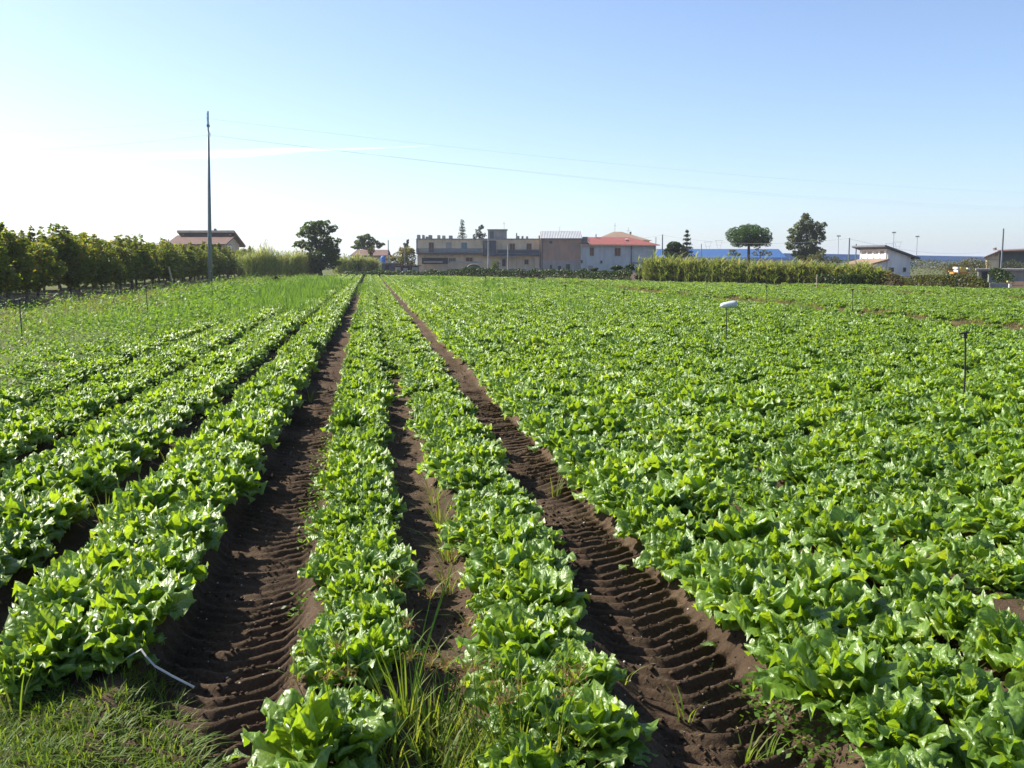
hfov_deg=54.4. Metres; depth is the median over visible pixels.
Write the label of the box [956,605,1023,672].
lettuce plant
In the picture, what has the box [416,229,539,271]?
apartment block
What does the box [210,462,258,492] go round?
lettuce plant
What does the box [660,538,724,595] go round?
lettuce plant
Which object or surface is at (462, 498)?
lettuce plant
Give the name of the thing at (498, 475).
lettuce plant
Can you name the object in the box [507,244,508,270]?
utility pole
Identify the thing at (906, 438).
lettuce plant
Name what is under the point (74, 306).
grass
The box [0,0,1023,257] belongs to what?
sky
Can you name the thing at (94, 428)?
lettuce plant
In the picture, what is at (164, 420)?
lettuce plant
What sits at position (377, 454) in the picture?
lettuce plant
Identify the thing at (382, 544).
lettuce plant
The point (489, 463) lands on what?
lettuce plant
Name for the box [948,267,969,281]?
yellow machine
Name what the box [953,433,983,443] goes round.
lettuce plant
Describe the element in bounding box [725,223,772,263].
umbrella pine
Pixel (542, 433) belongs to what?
lettuce plant
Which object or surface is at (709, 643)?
loose leaf
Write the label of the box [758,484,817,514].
lettuce plant
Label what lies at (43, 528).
lettuce plant
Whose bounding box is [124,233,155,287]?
orchard tree
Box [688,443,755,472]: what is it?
lettuce plant
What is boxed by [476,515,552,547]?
lettuce plant
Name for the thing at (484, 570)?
lettuce plant
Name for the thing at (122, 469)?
lettuce plant
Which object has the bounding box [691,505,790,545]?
lettuce plant
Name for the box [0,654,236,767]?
grass
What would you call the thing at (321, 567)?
lettuce plant
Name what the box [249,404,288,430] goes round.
lettuce plant
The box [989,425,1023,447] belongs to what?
lettuce plant
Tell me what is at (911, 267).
undergrowth
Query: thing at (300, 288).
weeds
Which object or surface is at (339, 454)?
lettuce plant
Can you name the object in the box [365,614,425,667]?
lettuce plant
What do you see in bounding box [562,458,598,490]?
lettuce plant
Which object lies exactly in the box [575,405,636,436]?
lettuce plant
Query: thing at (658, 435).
lettuce plant
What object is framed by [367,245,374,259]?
bush
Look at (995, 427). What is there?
lettuce plant
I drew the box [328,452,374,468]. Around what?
lettuce plant
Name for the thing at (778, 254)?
warehouse
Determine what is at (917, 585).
lettuce plant
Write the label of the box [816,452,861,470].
lettuce plant
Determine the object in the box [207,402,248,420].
lettuce plant
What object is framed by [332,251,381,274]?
reeds
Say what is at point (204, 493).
lettuce plant
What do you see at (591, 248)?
window
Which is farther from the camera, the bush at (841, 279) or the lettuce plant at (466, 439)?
the bush at (841, 279)
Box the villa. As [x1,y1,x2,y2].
[169,228,245,250]
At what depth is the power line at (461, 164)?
74.28 m
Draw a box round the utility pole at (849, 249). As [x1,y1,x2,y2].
[848,238,849,258]
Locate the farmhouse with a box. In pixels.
[580,234,659,271]
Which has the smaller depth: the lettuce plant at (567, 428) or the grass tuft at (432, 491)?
the grass tuft at (432, 491)
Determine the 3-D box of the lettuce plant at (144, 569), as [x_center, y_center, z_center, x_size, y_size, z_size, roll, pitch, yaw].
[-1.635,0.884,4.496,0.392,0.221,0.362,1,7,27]
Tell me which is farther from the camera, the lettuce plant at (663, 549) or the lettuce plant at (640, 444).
the lettuce plant at (640, 444)
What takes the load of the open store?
on the field soil
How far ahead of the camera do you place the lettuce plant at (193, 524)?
5.29 m
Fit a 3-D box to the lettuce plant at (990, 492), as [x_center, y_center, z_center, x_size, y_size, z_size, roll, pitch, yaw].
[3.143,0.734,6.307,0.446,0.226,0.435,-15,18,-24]
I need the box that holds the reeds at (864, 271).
[830,258,892,284]
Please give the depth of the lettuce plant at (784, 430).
8.59 m
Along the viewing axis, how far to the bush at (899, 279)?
68.17 m
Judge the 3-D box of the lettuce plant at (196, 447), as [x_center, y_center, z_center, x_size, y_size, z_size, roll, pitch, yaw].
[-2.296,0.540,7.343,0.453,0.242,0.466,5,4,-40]
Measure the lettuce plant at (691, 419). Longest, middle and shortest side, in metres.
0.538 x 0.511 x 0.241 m
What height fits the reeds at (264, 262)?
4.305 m
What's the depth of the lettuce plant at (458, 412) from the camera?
9.32 m
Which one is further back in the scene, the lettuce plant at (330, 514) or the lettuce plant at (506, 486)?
the lettuce plant at (506, 486)
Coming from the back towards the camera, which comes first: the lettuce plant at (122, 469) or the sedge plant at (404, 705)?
the lettuce plant at (122, 469)
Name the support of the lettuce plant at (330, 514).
on the field soil
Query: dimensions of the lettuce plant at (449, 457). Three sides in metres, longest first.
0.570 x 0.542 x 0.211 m
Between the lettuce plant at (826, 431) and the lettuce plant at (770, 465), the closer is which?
the lettuce plant at (770, 465)
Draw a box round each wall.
[454,268,539,272]
[986,283,1008,287]
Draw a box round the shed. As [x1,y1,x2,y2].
[376,262,395,270]
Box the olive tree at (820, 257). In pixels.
[807,250,841,265]
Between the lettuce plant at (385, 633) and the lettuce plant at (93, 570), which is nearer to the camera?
the lettuce plant at (385, 633)
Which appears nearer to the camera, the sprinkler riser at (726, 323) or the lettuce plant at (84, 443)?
the lettuce plant at (84, 443)
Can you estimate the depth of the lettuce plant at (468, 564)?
4.99 m
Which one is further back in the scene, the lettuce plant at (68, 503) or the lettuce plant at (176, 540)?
the lettuce plant at (68, 503)
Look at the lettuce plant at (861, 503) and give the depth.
6.14 m
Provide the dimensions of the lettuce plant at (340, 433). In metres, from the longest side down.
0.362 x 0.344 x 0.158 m
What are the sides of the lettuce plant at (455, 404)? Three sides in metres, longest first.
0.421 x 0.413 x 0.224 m
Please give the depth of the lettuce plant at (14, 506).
5.69 m
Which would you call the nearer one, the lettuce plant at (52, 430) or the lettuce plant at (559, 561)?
the lettuce plant at (559, 561)
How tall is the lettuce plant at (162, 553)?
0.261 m
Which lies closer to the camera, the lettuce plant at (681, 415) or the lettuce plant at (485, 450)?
the lettuce plant at (485, 450)
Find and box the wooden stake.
[168,267,173,288]
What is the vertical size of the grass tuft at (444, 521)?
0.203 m
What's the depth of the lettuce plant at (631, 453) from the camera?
7.75 m
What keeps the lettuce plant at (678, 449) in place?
on the field soil
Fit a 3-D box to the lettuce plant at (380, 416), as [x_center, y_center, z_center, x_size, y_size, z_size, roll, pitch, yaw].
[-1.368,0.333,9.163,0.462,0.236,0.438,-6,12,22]
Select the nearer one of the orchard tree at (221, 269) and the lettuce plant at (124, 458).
the lettuce plant at (124, 458)
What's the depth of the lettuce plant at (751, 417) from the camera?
9.20 m
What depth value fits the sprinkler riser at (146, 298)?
24.77 m
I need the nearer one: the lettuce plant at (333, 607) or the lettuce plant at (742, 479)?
the lettuce plant at (333, 607)
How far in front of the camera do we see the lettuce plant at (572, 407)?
9.79 m
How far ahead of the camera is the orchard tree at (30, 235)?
54.66 m
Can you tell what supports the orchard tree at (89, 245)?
on the grass margin
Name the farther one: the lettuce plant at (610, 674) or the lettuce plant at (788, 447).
the lettuce plant at (788, 447)
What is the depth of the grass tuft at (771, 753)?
3.42 m
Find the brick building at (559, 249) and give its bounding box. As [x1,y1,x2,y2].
[540,227,581,271]
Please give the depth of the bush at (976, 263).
94.81 m
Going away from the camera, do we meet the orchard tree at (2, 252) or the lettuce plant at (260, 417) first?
the lettuce plant at (260, 417)
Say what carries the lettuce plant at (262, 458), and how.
on the field soil
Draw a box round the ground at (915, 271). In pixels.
[322,264,981,275]
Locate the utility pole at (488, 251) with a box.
[488,235,488,267]
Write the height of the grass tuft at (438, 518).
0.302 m
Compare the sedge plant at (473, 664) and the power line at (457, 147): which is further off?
the power line at (457, 147)
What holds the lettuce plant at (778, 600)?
on the field soil
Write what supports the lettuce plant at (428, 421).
on the field soil
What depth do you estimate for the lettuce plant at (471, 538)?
5.27 m
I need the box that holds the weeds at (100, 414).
[0,278,347,447]
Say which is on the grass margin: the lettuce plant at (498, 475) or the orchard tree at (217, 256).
the orchard tree at (217, 256)
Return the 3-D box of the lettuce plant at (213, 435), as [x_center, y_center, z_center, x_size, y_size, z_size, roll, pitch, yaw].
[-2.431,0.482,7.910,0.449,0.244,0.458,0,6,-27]
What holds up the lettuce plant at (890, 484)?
on the field soil
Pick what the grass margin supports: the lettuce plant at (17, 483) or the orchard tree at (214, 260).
the orchard tree at (214, 260)
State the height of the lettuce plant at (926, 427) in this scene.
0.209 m
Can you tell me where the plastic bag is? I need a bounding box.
[720,301,737,307]
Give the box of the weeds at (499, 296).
[405,274,815,310]
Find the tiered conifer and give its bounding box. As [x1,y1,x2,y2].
[679,230,694,260]
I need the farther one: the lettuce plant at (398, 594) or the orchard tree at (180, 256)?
the orchard tree at (180, 256)
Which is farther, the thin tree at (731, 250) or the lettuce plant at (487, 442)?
the thin tree at (731, 250)
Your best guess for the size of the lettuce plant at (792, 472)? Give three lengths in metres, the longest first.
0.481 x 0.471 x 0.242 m
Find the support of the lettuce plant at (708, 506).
on the field soil
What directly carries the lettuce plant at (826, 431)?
on the field soil
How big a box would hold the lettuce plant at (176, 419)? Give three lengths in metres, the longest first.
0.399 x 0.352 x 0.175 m
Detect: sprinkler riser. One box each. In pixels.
[15,298,22,347]
[143,285,147,319]
[725,308,726,338]
[959,331,968,393]
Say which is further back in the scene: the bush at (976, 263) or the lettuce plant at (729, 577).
the bush at (976, 263)
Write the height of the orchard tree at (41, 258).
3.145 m
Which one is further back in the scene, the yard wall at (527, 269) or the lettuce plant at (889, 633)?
the yard wall at (527, 269)
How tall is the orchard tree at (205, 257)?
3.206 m
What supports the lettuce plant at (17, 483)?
on the field soil
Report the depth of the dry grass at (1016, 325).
33.89 m
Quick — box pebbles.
[113,379,852,767]
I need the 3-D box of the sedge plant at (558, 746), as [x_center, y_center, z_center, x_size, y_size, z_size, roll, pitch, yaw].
[0.156,1.020,3.078,0.235,0.400,0.408,0,7,0]
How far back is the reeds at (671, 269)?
77.57 m
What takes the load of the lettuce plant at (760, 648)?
on the field soil
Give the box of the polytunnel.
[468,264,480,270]
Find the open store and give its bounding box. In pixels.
[394,265,421,270]
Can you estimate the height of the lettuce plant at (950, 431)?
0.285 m
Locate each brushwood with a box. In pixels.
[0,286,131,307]
[94,278,221,293]
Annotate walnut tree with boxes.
[292,220,342,275]
[350,233,384,249]
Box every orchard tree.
[0,221,41,298]
[0,238,10,276]
[0,243,22,294]
[8,230,57,299]
[22,234,68,295]
[26,225,45,244]
[38,223,89,295]
[47,225,104,291]
[70,231,98,291]
[81,232,120,289]
[95,241,127,289]
[104,233,145,288]
[108,240,135,289]
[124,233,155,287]
[125,235,154,287]
[130,244,163,285]
[139,242,167,285]
[156,243,178,284]
[158,237,186,283]
[160,252,191,282]
[164,244,184,283]
[175,244,199,282]
[177,243,197,282]
[185,242,207,281]
[186,245,207,279]
[196,247,214,280]
[199,241,218,280]
[200,243,227,276]
[205,245,221,279]
[213,249,229,276]
[214,243,236,277]
[222,246,240,277]
[223,255,236,278]
[226,251,239,277]
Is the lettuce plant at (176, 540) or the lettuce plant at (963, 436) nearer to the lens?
the lettuce plant at (176, 540)
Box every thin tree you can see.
[727,249,740,256]
[751,245,772,261]
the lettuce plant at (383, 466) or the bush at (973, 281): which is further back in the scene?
the bush at (973, 281)
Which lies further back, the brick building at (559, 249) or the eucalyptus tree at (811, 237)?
the brick building at (559, 249)
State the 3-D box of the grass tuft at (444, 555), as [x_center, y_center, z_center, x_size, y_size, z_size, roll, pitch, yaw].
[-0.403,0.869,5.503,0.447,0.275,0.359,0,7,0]
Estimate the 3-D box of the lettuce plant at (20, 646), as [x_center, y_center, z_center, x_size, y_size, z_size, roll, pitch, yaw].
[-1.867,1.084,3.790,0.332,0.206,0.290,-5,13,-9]
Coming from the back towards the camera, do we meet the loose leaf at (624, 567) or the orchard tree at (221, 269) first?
the orchard tree at (221, 269)
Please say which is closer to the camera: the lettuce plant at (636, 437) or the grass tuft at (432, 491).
the grass tuft at (432, 491)
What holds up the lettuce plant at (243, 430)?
on the field soil
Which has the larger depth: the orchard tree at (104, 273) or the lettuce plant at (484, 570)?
the orchard tree at (104, 273)
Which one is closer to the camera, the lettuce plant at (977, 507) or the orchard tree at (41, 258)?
the lettuce plant at (977, 507)
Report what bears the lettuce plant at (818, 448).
on the field soil
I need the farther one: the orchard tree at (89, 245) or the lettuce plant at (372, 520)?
the orchard tree at (89, 245)
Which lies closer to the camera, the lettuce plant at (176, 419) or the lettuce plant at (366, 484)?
the lettuce plant at (366, 484)
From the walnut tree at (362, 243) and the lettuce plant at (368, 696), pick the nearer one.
the lettuce plant at (368, 696)
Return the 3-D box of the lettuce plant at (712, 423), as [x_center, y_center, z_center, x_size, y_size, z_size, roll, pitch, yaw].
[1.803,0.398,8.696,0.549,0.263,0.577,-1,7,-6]
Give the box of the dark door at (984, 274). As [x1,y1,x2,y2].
[981,272,987,280]
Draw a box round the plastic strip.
[126,648,194,687]
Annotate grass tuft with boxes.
[0,483,55,507]
[0,646,38,720]
[67,491,115,527]
[304,390,314,402]
[401,521,463,561]
[407,487,456,531]
[408,473,442,502]
[433,510,457,540]
[434,560,460,595]
[544,473,564,496]
[658,680,712,722]
[727,725,785,763]
[755,732,796,760]
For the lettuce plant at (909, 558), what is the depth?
4.78 m
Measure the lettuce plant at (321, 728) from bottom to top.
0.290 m
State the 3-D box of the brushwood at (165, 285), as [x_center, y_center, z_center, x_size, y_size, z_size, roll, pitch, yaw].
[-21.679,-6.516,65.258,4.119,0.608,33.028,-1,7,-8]
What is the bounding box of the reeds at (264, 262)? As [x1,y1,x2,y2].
[231,240,317,277]
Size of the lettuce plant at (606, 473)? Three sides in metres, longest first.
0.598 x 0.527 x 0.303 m
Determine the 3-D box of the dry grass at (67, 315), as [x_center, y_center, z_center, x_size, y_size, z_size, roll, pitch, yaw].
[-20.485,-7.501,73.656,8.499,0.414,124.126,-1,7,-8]
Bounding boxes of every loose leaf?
[222,748,249,762]
[618,564,627,569]
[700,641,717,646]
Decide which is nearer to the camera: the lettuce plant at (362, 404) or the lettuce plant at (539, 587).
the lettuce plant at (539, 587)
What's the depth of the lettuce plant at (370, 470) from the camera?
6.56 m
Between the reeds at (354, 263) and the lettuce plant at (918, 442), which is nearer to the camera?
the lettuce plant at (918, 442)
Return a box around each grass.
[0,274,304,353]
[0,275,307,340]
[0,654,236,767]
[331,647,625,767]
[543,279,1023,329]
[771,283,1023,298]
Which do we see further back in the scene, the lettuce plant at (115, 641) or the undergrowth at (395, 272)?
the undergrowth at (395, 272)
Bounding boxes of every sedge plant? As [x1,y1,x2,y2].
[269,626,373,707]
[363,545,475,725]
[389,604,490,763]
[408,630,488,738]
[419,636,517,767]
[464,645,534,741]
[533,641,598,755]
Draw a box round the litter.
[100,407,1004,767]
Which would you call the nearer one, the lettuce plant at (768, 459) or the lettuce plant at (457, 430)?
the lettuce plant at (768, 459)
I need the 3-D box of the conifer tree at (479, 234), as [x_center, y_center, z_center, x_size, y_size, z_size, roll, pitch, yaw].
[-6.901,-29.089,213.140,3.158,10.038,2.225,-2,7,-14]
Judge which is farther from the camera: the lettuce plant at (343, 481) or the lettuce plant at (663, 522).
the lettuce plant at (343, 481)
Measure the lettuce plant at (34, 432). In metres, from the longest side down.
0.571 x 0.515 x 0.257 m
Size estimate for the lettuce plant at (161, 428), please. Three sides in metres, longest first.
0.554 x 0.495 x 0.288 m
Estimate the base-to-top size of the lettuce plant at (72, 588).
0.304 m
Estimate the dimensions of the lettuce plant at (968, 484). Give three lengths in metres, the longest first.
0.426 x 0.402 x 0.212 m
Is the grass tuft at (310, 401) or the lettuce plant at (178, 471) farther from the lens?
the grass tuft at (310, 401)
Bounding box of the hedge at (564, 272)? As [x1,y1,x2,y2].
[424,266,632,280]
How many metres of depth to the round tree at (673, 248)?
140.16 m
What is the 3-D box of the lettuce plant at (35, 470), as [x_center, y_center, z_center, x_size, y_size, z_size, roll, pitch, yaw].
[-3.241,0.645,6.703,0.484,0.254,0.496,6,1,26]
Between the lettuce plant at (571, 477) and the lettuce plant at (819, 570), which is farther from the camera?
the lettuce plant at (571, 477)
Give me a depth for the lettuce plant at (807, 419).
9.06 m
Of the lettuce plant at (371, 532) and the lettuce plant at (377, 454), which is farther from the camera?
the lettuce plant at (377, 454)
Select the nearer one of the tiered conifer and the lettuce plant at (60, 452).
the lettuce plant at (60, 452)
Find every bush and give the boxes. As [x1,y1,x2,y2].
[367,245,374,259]
[386,246,415,264]
[490,260,499,268]
[590,267,597,276]
[610,265,623,276]
[624,263,634,279]
[634,267,642,280]
[815,273,860,284]
[869,271,909,285]
[903,273,989,287]
[910,257,991,276]
[985,267,1015,285]
[1002,259,1023,267]
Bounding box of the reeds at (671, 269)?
[633,249,851,284]
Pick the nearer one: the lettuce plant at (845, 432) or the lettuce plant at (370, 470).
the lettuce plant at (370, 470)
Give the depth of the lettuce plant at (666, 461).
7.07 m
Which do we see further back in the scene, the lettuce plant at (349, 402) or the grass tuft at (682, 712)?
the lettuce plant at (349, 402)
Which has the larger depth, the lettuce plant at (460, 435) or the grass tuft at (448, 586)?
the lettuce plant at (460, 435)
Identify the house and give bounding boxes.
[350,250,390,265]
[602,225,651,241]
[841,245,919,278]
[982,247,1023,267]
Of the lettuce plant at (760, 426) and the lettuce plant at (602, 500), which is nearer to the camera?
the lettuce plant at (602, 500)
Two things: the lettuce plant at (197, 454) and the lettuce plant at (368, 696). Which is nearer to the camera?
the lettuce plant at (368, 696)
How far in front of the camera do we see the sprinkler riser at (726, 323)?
19.06 m
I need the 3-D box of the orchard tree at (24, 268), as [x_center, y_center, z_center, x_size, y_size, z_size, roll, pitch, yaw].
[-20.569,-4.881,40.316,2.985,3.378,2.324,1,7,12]
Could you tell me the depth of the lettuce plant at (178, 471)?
6.52 m
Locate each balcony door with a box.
[428,242,433,252]
[446,242,451,252]
[461,243,466,252]
[509,243,514,253]
[526,243,531,253]
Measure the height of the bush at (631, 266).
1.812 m
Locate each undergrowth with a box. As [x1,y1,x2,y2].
[344,269,425,276]
[701,258,984,269]
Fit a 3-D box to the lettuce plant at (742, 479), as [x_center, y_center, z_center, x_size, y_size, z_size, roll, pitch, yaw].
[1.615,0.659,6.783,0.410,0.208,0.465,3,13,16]
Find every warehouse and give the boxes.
[656,249,786,264]
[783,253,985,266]
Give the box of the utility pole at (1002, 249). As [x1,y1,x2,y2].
[1000,228,1003,267]
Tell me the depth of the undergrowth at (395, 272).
122.41 m
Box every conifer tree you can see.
[457,219,466,237]
[473,225,486,237]
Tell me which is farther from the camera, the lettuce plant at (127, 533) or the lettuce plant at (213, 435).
the lettuce plant at (213, 435)
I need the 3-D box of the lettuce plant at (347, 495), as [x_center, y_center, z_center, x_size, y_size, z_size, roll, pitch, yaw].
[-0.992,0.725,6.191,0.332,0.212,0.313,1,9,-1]
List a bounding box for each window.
[589,247,593,255]
[614,248,620,255]
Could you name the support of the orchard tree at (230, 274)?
on the grass margin
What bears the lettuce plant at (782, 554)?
on the field soil
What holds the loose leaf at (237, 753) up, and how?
on the field soil
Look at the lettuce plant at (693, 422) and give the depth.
9.01 m
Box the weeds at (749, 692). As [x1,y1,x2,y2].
[281,388,853,767]
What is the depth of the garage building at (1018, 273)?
87.32 m
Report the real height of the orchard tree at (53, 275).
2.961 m
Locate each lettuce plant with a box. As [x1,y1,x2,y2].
[0,418,54,445]
[0,429,36,452]
[0,463,56,489]
[0,475,50,495]
[0,491,71,543]
[0,510,56,544]
[0,600,103,687]
[0,639,68,704]
[8,556,109,618]
[12,553,121,607]
[17,446,80,469]
[22,453,71,479]
[25,488,96,527]
[30,414,62,432]
[31,484,93,509]
[42,423,57,444]
[42,457,123,495]
[45,447,85,456]
[54,434,98,450]
[62,535,147,569]
[63,603,166,681]
[73,446,141,481]
[75,434,101,441]
[76,432,145,460]
[77,420,121,437]
[78,417,120,429]
[80,522,159,550]
[86,569,196,628]
[87,450,128,461]
[96,511,148,535]
[97,478,185,518]
[99,413,135,421]
[100,463,119,485]
[105,540,208,587]
[111,418,130,424]
[112,421,167,450]
[117,555,195,591]
[118,417,177,444]
[126,439,158,461]
[132,530,205,565]
[134,412,175,434]
[138,469,193,495]
[144,509,226,561]
[146,459,203,486]
[156,412,187,428]
[158,454,215,481]
[163,426,230,464]
[170,439,220,457]
[176,480,237,507]
[182,430,232,445]
[184,452,202,457]
[192,458,266,503]
[195,450,252,474]
[197,419,231,437]
[204,401,253,423]
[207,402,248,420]
[208,440,266,475]
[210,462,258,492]
[218,417,237,427]
[227,417,279,448]
[230,440,266,461]
[235,408,282,432]
[237,411,280,440]
[240,680,395,767]
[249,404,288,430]
[252,419,275,435]
[255,406,290,425]
[289,625,391,690]
[290,613,355,663]
[297,546,355,588]
[304,503,362,541]
[306,537,353,562]
[309,463,364,489]
[314,568,387,601]
[314,597,355,624]
[315,522,362,551]
[320,401,371,434]
[320,475,355,503]
[327,435,366,458]
[327,450,354,467]
[327,484,372,506]
[328,399,376,421]
[328,430,356,454]
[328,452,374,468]
[328,545,426,604]
[329,586,413,639]
[330,428,363,445]
[333,681,404,734]
[334,398,360,409]
[334,570,406,605]
[341,474,397,501]
[343,424,359,431]
[345,535,419,564]
[348,526,396,548]
[349,428,387,449]
[349,462,397,491]
[350,445,397,467]
[354,442,390,454]
[354,513,402,543]
[356,414,393,434]
[356,459,396,483]
[358,422,394,446]
[359,410,388,428]
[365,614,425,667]
[366,404,389,417]
[403,412,427,430]
[408,413,451,438]
[413,409,456,431]
[415,445,482,478]
[419,403,442,413]
[419,423,449,441]
[419,432,462,451]
[422,425,474,451]
[423,441,462,462]
[434,462,479,489]
[435,505,503,554]
[437,399,474,415]
[437,439,465,447]
[438,465,493,492]
[442,408,473,417]
[443,397,477,414]
[446,416,473,426]
[447,415,472,420]
[448,486,503,511]
[450,417,495,439]
[453,499,501,522]
[453,602,566,672]
[454,519,507,557]
[455,436,481,441]
[456,441,509,468]
[458,433,483,438]
[458,540,553,593]
[460,646,561,713]
[462,438,506,453]
[463,454,506,474]
[464,542,502,568]
[465,577,517,617]
[465,721,602,767]
[475,677,579,746]
[476,465,512,485]
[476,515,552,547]
[476,599,541,623]
[479,477,533,497]
[481,497,540,521]
[485,558,570,606]
[485,565,589,619]
[497,514,565,544]
[503,536,578,595]
[512,395,552,416]
[517,397,568,418]
[517,405,566,433]
[521,602,594,643]
[522,413,562,435]
[522,679,658,767]
[527,417,595,453]
[534,414,587,435]
[536,637,589,658]
[537,647,628,695]
[551,431,616,462]
[556,441,619,475]
[560,396,594,418]
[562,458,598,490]
[571,460,648,501]
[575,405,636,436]
[586,477,641,515]
[588,450,653,480]
[597,429,641,438]
[598,429,642,448]
[613,497,680,540]
[615,399,661,419]
[615,402,630,419]
[616,434,668,457]
[621,447,660,456]
[623,410,671,431]
[624,472,693,511]
[626,447,697,476]
[627,417,657,436]
[633,527,702,572]
[636,414,688,439]
[636,507,705,545]
[646,468,690,483]
[648,422,702,446]
[659,400,704,415]
[659,466,738,514]
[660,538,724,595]
[665,407,703,421]
[665,426,702,452]
[668,434,700,454]
[673,489,735,521]
[679,540,792,591]
[682,411,716,423]
[686,434,743,459]
[688,418,704,426]
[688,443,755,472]
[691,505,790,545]
[693,558,786,630]
[695,414,743,433]
[698,420,771,445]
[703,463,738,482]
[709,406,742,417]
[715,572,848,641]
[722,466,778,491]
[726,409,768,433]
[728,520,816,553]
[732,439,775,455]
[733,481,782,511]
[737,440,774,463]
[743,616,845,669]
[750,452,798,467]
[751,415,791,439]
[751,542,810,571]
[752,626,922,719]
[757,422,805,444]
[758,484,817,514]
[760,452,806,481]
[767,546,879,606]
[771,455,837,487]
[772,435,804,447]
[774,432,817,459]
[774,495,825,521]
[780,409,826,431]
[781,412,810,434]
[793,433,856,461]
[796,467,869,495]
[799,505,889,556]
[806,580,896,637]
[807,477,870,505]
[808,421,839,436]
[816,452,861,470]
[816,529,904,561]
[817,420,881,448]
[818,425,850,442]
[823,683,969,767]
[830,414,865,425]
[833,460,873,483]
[837,491,892,513]
[846,434,880,461]
[846,536,965,596]
[850,610,943,661]
[857,458,916,495]
[858,416,901,429]
[859,436,915,467]
[864,744,947,767]
[866,500,912,543]
[870,425,914,442]
[872,474,932,498]
[876,567,971,623]
[883,456,914,466]
[883,484,950,508]
[885,641,993,709]
[889,426,942,453]
[897,447,955,481]
[902,421,925,432]
[902,585,1015,641]
[903,437,941,452]
[911,418,945,431]
[911,492,966,513]
[916,656,1023,725]
[917,437,976,457]
[917,529,972,555]
[923,421,984,443]
[926,465,981,491]
[935,491,1023,535]
[943,449,990,471]
[943,532,1008,592]
[944,472,1002,498]
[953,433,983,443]
[955,433,1013,455]
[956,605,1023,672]
[959,550,1023,598]
[962,465,1004,486]
[966,509,1023,544]
[973,421,1018,437]
[978,449,1023,483]
[980,484,1020,499]
[985,439,1023,457]
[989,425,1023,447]
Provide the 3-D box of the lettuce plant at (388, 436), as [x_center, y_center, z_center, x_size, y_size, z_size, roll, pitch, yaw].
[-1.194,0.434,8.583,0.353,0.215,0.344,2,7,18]
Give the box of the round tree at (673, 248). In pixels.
[662,241,685,259]
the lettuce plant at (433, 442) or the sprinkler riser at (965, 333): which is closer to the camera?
the lettuce plant at (433, 442)
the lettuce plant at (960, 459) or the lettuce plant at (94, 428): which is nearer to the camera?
the lettuce plant at (960, 459)
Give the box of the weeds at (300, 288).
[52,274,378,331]
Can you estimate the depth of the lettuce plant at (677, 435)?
8.19 m
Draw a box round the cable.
[670,236,848,243]
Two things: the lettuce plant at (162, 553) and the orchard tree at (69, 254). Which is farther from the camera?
the orchard tree at (69, 254)
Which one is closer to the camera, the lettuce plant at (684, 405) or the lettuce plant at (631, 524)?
the lettuce plant at (631, 524)
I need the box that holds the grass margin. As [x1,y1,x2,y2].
[0,272,342,387]
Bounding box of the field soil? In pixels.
[0,272,1023,767]
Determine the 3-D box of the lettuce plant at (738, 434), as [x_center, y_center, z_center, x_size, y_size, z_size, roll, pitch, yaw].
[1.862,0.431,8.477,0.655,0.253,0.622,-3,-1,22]
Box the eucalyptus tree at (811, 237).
[785,213,827,264]
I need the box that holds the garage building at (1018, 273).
[975,268,1023,281]
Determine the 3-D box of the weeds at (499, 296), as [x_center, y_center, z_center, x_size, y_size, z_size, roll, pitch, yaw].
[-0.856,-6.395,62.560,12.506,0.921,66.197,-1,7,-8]
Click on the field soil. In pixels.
(626, 612)
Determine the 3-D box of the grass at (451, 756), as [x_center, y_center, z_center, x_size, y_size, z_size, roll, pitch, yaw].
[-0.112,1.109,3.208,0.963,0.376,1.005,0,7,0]
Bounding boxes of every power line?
[5,135,1008,209]
[18,119,1022,192]
[24,135,1017,207]
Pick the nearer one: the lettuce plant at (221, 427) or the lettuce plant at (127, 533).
the lettuce plant at (127, 533)
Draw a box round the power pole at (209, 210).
[206,111,212,285]

